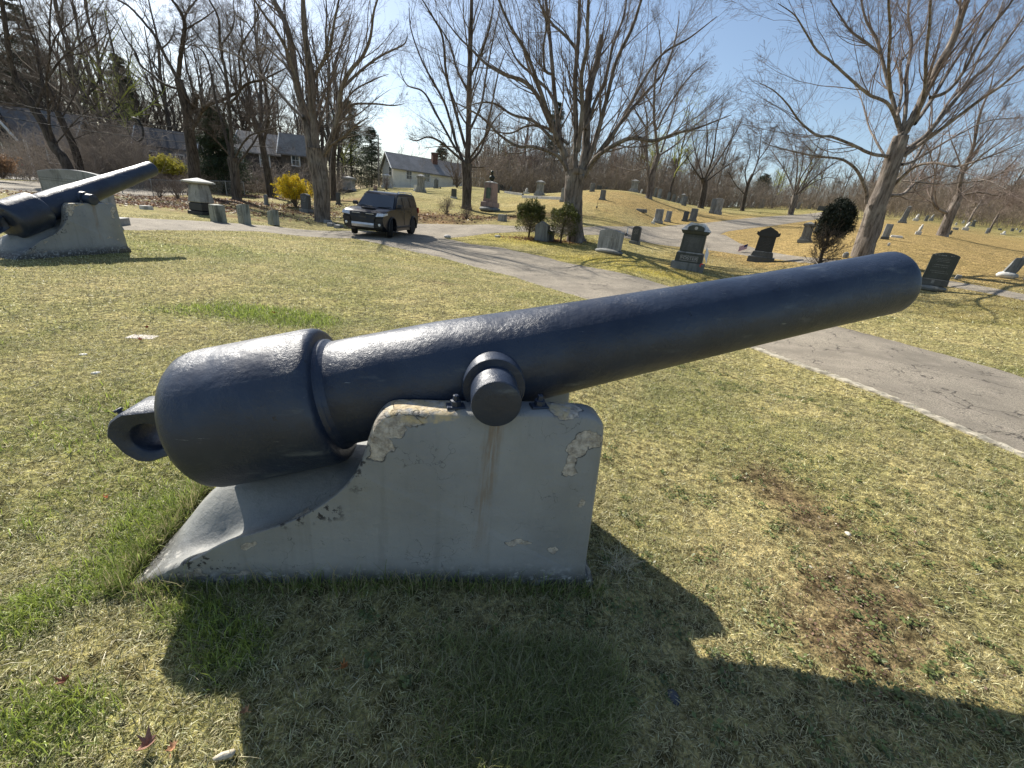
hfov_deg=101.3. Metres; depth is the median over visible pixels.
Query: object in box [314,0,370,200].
bare tree
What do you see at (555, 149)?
woodland tree
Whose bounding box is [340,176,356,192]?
monument
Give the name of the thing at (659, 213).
gravestone
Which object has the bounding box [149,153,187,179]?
bush
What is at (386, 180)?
bare bush
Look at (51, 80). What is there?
woodland tree
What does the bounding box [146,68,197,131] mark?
woodland tree
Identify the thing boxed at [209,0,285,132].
woodland tree
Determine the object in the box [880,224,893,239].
gravestone
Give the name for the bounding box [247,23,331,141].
woodland tree
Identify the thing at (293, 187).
forsythia
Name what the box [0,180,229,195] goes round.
street
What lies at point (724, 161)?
woodland tree
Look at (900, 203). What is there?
slope brush
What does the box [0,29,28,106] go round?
evergreen tree
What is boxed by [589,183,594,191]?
gravestone
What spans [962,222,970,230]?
gravestone
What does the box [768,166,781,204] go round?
woodland tree
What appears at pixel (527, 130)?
woodland tree
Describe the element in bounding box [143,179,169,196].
bare bush
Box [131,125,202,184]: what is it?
house
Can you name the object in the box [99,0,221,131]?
woodland tree
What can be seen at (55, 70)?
woodland tree
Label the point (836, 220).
yew
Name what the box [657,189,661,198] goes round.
gravestone
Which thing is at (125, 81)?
evergreen tree
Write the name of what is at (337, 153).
woodland tree
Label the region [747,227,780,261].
pedimented monument
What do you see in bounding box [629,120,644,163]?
woodland tree
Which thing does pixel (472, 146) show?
woodland tree
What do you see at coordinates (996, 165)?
woodland tree
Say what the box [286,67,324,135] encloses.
woodland tree
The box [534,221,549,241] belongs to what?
gravestone
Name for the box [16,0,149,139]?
woodland tree
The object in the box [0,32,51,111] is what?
woodland tree
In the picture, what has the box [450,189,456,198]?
gravestone
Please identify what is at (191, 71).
woodland tree
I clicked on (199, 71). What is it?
woodland tree
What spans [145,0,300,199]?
bare tree
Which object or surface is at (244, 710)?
dead leaf
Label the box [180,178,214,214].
capped monument
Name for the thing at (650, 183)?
bare tree
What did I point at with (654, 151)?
woodland tree
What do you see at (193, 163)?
bare tree
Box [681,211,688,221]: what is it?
gravestone
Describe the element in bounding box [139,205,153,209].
gravestone
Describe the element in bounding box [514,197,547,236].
clipped evergreen
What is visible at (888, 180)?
bare tree
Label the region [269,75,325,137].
woodland tree
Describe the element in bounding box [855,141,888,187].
woodland tree
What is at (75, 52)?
woodland tree
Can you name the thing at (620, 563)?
grass tuft
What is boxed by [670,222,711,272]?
pedimented monument
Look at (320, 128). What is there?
woodland tree
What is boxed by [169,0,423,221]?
bare tree
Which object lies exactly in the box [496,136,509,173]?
woodland tree
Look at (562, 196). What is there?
gravestone
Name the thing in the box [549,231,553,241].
gravestone
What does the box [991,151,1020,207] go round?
woodland tree
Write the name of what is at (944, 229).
bare tree
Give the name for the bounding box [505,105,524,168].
woodland tree
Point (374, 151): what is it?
evergreen tree
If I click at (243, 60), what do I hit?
woodland tree
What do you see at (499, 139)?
woodland tree
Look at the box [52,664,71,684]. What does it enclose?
dead leaf
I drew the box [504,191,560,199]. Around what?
plot kerb
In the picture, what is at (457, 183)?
bare bush
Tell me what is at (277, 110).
woodland tree
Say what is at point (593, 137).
woodland tree
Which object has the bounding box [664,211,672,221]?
gravestone
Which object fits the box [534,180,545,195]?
monument
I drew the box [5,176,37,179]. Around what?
sidewalk
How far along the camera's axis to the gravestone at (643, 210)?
32.51 m
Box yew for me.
[799,195,864,263]
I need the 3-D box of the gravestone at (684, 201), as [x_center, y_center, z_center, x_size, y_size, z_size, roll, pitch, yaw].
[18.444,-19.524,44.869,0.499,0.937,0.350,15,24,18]
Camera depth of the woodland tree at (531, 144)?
66.62 m
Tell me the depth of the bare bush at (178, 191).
29.92 m
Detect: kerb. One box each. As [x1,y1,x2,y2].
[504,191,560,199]
[750,346,1023,457]
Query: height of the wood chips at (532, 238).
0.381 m
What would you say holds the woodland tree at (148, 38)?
on the ground at (978, 250)
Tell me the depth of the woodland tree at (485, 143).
72.68 m
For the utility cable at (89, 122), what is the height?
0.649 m
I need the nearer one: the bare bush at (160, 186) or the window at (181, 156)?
the bare bush at (160, 186)
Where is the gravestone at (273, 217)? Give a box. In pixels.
[267,210,279,225]
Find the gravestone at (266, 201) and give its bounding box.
[263,194,269,204]
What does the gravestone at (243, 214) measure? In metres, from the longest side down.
0.820 x 0.640 x 0.284 m
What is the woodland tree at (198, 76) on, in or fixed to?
on the ground at (978, 250)
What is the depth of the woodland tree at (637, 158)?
68.30 m
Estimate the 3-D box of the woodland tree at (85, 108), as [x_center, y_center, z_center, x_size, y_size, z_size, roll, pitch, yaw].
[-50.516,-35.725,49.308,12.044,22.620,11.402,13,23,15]
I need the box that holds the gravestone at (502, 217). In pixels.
[498,214,506,221]
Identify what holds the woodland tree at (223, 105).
on the ground at (978, 250)
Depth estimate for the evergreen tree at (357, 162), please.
69.62 m
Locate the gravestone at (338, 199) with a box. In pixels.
[336,193,341,204]
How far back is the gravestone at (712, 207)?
40.66 m
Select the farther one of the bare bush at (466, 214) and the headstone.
the bare bush at (466, 214)
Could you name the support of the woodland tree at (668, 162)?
on the ground at (978, 250)
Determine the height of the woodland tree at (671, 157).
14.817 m
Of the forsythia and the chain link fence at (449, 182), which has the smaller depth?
the forsythia
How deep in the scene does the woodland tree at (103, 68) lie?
63.56 m
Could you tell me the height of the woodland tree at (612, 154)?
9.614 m
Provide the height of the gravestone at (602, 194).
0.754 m
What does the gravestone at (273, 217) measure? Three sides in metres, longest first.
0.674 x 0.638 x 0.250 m
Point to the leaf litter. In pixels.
(175, 203)
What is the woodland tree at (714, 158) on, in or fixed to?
on the ground at (978, 250)
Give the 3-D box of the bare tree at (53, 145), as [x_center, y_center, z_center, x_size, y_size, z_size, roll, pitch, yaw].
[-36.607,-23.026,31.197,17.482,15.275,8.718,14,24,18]
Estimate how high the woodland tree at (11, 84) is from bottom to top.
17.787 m
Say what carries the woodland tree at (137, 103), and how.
on the ground at (978, 250)
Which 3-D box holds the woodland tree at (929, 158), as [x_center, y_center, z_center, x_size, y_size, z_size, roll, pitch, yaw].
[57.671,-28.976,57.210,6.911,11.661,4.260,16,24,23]
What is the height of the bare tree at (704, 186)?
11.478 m
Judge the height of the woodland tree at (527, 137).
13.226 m
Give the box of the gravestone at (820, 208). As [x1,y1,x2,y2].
[817,206,825,210]
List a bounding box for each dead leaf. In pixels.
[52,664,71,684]
[121,724,156,751]
[165,740,177,757]
[239,705,250,713]
[335,660,347,669]
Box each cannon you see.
[0,162,157,237]
[107,252,921,486]
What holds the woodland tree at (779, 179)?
on the ground at (978, 250)
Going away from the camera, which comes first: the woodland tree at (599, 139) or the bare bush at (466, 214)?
the bare bush at (466, 214)
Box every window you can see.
[0,142,17,154]
[175,154,185,165]
[259,154,270,167]
[291,156,300,166]
[406,171,411,179]
[423,173,429,182]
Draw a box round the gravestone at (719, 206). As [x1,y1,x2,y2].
[714,198,723,214]
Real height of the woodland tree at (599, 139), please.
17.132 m
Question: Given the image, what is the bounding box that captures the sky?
[0,0,1023,206]
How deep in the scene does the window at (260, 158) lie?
51.54 m
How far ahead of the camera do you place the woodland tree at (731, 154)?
78.82 m
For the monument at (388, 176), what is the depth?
51.25 m
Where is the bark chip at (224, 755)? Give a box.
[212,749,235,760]
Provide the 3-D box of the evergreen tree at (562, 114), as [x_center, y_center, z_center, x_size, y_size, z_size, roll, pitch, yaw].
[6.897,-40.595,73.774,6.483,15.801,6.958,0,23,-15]
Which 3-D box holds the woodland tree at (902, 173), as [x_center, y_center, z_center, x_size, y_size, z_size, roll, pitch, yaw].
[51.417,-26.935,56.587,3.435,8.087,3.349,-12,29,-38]
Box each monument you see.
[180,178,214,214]
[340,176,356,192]
[381,174,392,187]
[415,174,425,192]
[479,170,499,211]
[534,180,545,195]
[629,180,639,192]
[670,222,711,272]
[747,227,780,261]
[797,222,815,242]
[897,206,911,222]
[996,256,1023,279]
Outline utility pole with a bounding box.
[375,135,380,186]
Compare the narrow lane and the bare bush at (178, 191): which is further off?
the bare bush at (178, 191)
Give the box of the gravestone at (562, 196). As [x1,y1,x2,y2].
[559,188,563,201]
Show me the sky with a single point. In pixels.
(733, 37)
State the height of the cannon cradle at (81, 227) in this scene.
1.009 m
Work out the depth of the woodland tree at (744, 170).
86.59 m
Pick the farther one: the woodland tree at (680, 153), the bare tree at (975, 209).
the woodland tree at (680, 153)
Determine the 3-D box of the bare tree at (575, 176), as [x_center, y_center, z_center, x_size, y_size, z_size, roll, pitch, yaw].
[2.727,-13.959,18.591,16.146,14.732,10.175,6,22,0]
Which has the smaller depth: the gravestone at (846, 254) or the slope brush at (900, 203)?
the gravestone at (846, 254)
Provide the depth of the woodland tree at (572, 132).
73.25 m
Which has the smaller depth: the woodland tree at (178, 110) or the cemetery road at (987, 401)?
the cemetery road at (987, 401)
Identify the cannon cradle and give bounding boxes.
[0,200,131,259]
[134,393,602,587]
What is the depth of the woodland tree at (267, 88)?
83.48 m
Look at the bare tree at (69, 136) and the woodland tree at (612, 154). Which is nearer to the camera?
the bare tree at (69, 136)
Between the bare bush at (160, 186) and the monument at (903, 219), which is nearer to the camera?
the bare bush at (160, 186)
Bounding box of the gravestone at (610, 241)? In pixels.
[595,229,624,254]
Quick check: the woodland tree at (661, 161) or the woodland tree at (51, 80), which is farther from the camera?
the woodland tree at (661, 161)
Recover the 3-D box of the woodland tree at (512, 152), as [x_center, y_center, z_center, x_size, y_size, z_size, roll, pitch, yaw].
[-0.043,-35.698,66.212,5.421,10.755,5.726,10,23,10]
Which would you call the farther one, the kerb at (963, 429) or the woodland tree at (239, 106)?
the woodland tree at (239, 106)
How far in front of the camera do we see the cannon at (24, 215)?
7.54 m
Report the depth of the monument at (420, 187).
43.36 m
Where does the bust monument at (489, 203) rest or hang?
on the ground at (978, 250)
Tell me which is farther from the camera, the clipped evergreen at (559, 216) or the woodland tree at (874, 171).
the woodland tree at (874, 171)
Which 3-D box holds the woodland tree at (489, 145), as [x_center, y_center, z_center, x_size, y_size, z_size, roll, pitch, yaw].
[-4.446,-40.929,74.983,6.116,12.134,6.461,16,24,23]
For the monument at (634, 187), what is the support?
on the ground at (978, 250)
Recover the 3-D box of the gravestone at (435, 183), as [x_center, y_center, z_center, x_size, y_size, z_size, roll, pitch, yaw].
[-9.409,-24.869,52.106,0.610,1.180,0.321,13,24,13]
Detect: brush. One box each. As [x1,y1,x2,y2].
[0,95,362,195]
[344,137,873,210]
[841,162,1023,231]
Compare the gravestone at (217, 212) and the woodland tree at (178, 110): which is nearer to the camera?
the gravestone at (217, 212)
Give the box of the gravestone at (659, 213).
[654,209,663,223]
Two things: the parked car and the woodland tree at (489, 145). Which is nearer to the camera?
the parked car
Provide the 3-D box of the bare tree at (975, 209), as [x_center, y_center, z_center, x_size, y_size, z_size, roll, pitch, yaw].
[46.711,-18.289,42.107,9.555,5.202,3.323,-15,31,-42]
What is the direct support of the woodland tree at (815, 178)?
on the ground at (978, 250)
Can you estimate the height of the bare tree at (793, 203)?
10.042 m
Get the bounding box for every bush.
[0,154,21,178]
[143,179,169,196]
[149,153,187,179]
[161,173,187,197]
[379,175,392,189]
[435,195,454,213]
[440,142,476,187]
[456,203,477,218]
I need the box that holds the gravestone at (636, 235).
[629,226,641,244]
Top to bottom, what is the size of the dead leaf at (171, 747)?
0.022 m
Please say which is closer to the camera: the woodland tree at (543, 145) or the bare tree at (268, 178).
the bare tree at (268, 178)
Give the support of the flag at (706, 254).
on the ground at (978, 250)
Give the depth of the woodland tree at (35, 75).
49.44 m
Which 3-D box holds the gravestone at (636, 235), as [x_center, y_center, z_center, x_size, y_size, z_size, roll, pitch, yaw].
[6.302,-7.551,21.331,0.488,0.887,0.385,19,25,28]
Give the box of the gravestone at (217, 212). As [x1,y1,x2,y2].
[208,204,226,222]
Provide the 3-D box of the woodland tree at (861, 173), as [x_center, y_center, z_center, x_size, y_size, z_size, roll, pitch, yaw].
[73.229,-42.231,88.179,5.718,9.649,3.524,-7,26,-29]
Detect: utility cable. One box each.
[0,101,199,129]
[0,106,196,135]
[0,116,199,143]
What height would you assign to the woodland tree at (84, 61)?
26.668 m
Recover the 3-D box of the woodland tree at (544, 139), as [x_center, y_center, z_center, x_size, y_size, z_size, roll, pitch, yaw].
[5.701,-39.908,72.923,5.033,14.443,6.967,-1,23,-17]
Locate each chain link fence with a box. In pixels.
[99,174,244,196]
[410,177,484,186]
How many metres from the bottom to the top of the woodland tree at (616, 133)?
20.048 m
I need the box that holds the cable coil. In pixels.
[127,117,143,141]
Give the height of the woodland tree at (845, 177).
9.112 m
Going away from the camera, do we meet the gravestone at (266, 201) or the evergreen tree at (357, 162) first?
the gravestone at (266, 201)
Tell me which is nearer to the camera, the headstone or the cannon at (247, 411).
the cannon at (247, 411)
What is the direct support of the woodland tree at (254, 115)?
on the ground at (978, 250)
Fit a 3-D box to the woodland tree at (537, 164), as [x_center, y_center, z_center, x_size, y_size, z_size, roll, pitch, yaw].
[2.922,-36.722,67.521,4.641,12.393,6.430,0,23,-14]
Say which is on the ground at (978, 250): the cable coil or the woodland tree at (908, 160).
the woodland tree at (908, 160)
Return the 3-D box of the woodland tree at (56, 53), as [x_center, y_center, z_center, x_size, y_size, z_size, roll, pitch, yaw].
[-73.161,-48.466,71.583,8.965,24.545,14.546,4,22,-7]
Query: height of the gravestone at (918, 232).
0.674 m
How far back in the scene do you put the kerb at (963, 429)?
4.83 m
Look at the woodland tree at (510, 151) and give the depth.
65.88 m
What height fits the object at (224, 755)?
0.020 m
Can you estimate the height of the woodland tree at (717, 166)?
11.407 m
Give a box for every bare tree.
[0,0,140,169]
[3,0,119,170]
[73,0,302,195]
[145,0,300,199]
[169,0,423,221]
[202,3,302,197]
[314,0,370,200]
[379,0,523,209]
[388,0,772,243]
[605,0,725,199]
[681,86,755,208]
[685,0,1023,256]
[720,124,777,210]
[760,123,848,214]
[897,36,1023,236]
[962,182,1005,223]
[988,172,1023,232]
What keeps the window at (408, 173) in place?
in the house at (401, 169)
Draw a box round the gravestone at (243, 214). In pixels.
[236,204,251,224]
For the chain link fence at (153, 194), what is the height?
2.064 m
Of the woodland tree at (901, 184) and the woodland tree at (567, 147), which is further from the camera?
the woodland tree at (567, 147)
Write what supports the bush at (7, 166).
on the ground at (978, 250)
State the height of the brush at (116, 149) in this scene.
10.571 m
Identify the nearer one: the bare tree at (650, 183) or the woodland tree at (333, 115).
the bare tree at (650, 183)
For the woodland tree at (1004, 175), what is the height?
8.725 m
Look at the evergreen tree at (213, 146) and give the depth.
39.16 m
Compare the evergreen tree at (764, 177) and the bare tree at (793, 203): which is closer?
the bare tree at (793, 203)
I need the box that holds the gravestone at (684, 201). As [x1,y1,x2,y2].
[681,196,687,205]
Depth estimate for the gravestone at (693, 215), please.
32.62 m
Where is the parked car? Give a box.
[342,189,418,236]
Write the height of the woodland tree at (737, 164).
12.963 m
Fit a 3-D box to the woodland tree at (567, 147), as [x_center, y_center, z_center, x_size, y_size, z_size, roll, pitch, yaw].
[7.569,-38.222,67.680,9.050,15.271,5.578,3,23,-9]
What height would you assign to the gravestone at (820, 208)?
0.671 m
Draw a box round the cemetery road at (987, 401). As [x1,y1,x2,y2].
[122,217,1023,451]
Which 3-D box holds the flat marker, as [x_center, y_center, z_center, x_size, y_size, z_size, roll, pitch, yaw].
[-3.835,-0.466,4.366,0.259,0.054,0.140,3,23,-7]
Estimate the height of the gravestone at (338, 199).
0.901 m
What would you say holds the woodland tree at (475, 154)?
on the ground at (978, 250)
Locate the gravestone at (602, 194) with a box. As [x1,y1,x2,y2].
[599,190,605,199]
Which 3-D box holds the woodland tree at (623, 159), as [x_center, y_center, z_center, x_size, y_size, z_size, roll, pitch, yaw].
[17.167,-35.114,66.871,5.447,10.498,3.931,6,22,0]
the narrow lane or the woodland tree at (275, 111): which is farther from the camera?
the woodland tree at (275, 111)
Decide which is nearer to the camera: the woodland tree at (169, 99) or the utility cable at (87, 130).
the utility cable at (87, 130)
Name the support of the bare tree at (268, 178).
on the ground at (978, 250)
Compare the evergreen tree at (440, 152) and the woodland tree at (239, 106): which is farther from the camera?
the evergreen tree at (440, 152)
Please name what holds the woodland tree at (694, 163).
on the ground at (978, 250)
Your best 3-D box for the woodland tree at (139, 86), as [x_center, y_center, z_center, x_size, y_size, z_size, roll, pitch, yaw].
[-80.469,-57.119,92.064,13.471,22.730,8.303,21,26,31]
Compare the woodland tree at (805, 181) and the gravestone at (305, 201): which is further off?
the woodland tree at (805, 181)
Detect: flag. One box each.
[700,248,708,266]
[738,244,747,251]
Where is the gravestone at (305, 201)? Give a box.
[299,193,313,212]
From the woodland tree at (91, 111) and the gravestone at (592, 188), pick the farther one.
the woodland tree at (91, 111)
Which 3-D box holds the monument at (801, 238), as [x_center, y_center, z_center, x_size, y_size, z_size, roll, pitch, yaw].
[16.082,-8.244,22.860,0.681,1.108,0.422,19,25,33]
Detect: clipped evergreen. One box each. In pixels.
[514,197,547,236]
[547,202,582,242]
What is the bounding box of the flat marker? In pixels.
[125,334,157,338]
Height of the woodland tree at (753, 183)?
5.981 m
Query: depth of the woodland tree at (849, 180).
78.93 m
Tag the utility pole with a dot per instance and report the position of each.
(378, 163)
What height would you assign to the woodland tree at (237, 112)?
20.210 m
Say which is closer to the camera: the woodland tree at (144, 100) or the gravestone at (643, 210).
the gravestone at (643, 210)
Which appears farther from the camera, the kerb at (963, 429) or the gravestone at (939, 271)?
the gravestone at (939, 271)
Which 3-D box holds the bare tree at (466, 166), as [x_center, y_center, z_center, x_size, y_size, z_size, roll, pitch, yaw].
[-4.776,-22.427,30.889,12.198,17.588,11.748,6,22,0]
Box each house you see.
[0,105,96,174]
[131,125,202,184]
[233,130,281,191]
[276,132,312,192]
[379,151,461,187]
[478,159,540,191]
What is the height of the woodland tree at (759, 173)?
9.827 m
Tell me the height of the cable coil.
1.818 m
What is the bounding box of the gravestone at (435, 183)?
[433,178,438,187]
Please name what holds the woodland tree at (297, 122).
on the ground at (978, 250)
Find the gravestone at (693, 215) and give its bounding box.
[688,208,698,221]
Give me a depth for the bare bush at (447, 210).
29.69 m
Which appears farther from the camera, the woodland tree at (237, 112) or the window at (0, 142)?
the woodland tree at (237, 112)
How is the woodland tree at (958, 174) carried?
on the ground at (978, 250)
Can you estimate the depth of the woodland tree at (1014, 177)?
50.54 m
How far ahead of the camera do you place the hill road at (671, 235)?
24.67 m
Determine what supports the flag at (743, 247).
on the ground at (978, 250)
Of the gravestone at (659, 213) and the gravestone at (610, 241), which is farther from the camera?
the gravestone at (659, 213)
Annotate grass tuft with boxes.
[591,533,647,588]
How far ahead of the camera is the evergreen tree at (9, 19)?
55.14 m
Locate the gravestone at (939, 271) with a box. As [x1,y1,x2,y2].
[921,253,960,291]
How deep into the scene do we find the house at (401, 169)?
64.13 m
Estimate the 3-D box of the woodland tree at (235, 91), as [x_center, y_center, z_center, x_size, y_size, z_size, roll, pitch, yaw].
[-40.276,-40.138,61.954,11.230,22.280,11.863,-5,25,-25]
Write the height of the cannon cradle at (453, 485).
1.009 m
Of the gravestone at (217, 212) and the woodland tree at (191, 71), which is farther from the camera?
the woodland tree at (191, 71)
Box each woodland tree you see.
[0,0,150,135]
[0,4,94,111]
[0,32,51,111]
[0,36,64,111]
[0,46,34,105]
[1,0,145,135]
[8,0,104,121]
[14,63,75,113]
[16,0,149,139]
[18,24,66,106]
[38,8,104,119]
[46,13,99,119]
[57,0,169,135]
[63,51,120,132]
[74,12,128,134]
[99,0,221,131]
[102,34,172,128]
[112,1,196,128]
[126,69,166,127]
[127,61,149,97]
[132,67,179,130]
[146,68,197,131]
[148,12,227,148]
[150,31,235,124]
[158,3,234,148]
[166,75,203,132]
[198,72,239,131]
[199,21,273,133]
[200,1,288,127]
[203,52,252,132]
[204,40,278,134]
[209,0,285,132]
[217,67,252,130]
[235,91,273,133]
[241,43,289,134]
[242,46,294,134]
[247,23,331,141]
[253,83,289,134]
[269,74,299,133]
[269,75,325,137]
[278,76,322,140]
[279,0,358,148]
[286,0,357,185]
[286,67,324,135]
[315,61,358,191]
[317,46,377,159]
[324,115,363,173]
[464,116,490,185]
[471,136,484,182]
[473,116,495,186]
[479,123,497,164]
[490,97,513,176]
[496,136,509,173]
[498,122,522,189]
[503,118,523,188]
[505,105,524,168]
[512,103,544,190]
[515,107,555,191]
[517,91,539,192]
[517,117,544,190]
[535,138,551,176]
[537,107,572,192]
[537,107,581,166]
[537,112,553,170]
[563,101,593,167]
[572,106,612,175]
[578,105,619,170]
[599,108,627,155]
[600,138,619,180]
[612,117,659,178]
[612,144,631,174]
[614,133,637,188]
[620,141,635,172]
[628,142,645,177]
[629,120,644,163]
[643,122,668,193]
[643,147,669,177]
[657,133,682,188]
[661,139,679,180]
[669,84,712,198]
[670,138,712,203]
[680,144,704,181]
[691,137,733,204]
[703,111,759,190]
[703,139,733,180]
[723,138,739,181]
[726,144,748,183]
[736,153,750,184]
[747,173,761,205]
[750,163,772,193]
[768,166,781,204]
[772,165,792,201]
[775,158,795,204]
[795,141,825,207]
[805,151,839,202]
[809,162,826,194]
[830,161,844,187]
[838,149,864,193]
[838,167,855,192]
[849,158,868,191]
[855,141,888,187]
[886,128,926,210]
[891,153,925,210]
[894,155,916,192]
[904,124,955,209]
[904,143,938,187]
[906,156,933,205]
[927,152,957,207]
[930,137,989,214]
[956,154,977,190]
[980,138,1012,186]
[989,153,1021,201]
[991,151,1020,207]
[996,153,1023,221]
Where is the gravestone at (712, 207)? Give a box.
[709,199,716,213]
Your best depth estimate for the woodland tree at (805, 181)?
68.18 m
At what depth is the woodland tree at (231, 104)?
58.41 m
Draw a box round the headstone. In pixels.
[37,169,130,225]
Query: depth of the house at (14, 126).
47.76 m
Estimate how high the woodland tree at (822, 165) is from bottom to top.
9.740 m
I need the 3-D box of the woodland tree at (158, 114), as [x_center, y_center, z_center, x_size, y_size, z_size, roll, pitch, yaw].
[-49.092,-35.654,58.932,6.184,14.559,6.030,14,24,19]
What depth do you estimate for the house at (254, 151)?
51.66 m
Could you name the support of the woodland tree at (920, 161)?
on the ground at (978, 250)
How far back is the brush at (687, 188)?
63.40 m
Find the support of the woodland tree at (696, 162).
on the ground at (978, 250)
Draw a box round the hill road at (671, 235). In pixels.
[386,212,821,246]
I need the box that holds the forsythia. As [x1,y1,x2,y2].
[270,171,312,206]
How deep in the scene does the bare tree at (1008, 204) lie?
36.97 m
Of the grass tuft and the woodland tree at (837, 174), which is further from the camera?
the woodland tree at (837, 174)
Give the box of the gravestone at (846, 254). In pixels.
[842,252,848,257]
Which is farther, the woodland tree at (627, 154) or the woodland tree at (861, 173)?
the woodland tree at (861, 173)
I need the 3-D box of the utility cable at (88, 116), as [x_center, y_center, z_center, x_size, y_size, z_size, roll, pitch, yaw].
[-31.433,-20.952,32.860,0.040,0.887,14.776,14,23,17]
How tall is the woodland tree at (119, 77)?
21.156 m
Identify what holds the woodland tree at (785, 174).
on the ground at (978, 250)
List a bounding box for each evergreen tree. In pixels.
[0,0,73,113]
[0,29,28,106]
[104,53,154,137]
[177,107,261,194]
[327,100,380,187]
[353,127,383,187]
[435,143,448,161]
[538,102,567,189]
[750,173,773,204]
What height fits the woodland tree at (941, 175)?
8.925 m
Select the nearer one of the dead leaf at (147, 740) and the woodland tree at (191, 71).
the dead leaf at (147, 740)
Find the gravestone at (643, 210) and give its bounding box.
[636,209,646,212]
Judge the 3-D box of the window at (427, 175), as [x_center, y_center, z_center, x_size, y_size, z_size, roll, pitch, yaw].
[-13.111,-31.746,64.627,1.100,1.300,0.120,-8,26,-31]
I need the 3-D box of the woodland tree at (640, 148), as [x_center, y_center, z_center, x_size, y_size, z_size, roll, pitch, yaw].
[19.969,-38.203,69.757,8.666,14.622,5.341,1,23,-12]
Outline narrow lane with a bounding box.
[704,235,1023,299]
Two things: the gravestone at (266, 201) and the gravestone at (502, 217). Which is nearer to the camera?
the gravestone at (502, 217)
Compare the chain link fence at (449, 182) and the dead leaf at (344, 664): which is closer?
the dead leaf at (344, 664)
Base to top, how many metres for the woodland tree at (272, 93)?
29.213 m
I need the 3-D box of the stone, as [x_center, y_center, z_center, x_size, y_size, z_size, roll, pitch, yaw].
[0.608,1.174,1.575,0.043,0.026,0.061,-6,25,-28]
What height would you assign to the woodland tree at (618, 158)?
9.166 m
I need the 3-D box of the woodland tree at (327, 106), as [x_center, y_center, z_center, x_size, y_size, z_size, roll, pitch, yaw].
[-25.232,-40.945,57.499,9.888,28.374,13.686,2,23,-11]
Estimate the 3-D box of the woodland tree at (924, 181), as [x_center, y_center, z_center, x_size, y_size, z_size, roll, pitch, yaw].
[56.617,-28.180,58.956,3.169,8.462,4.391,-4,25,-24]
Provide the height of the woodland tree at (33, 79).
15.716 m
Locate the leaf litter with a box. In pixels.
[0,187,606,223]
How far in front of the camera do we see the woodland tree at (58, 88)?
50.96 m
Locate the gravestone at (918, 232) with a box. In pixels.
[915,224,923,234]
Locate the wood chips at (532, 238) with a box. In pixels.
[489,234,595,244]
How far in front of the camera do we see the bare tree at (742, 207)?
51.01 m
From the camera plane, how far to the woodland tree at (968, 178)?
58.69 m
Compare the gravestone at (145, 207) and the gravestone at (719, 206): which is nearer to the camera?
the gravestone at (145, 207)
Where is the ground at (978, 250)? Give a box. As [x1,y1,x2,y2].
[0,178,1023,767]
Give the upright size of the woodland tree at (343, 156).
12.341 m

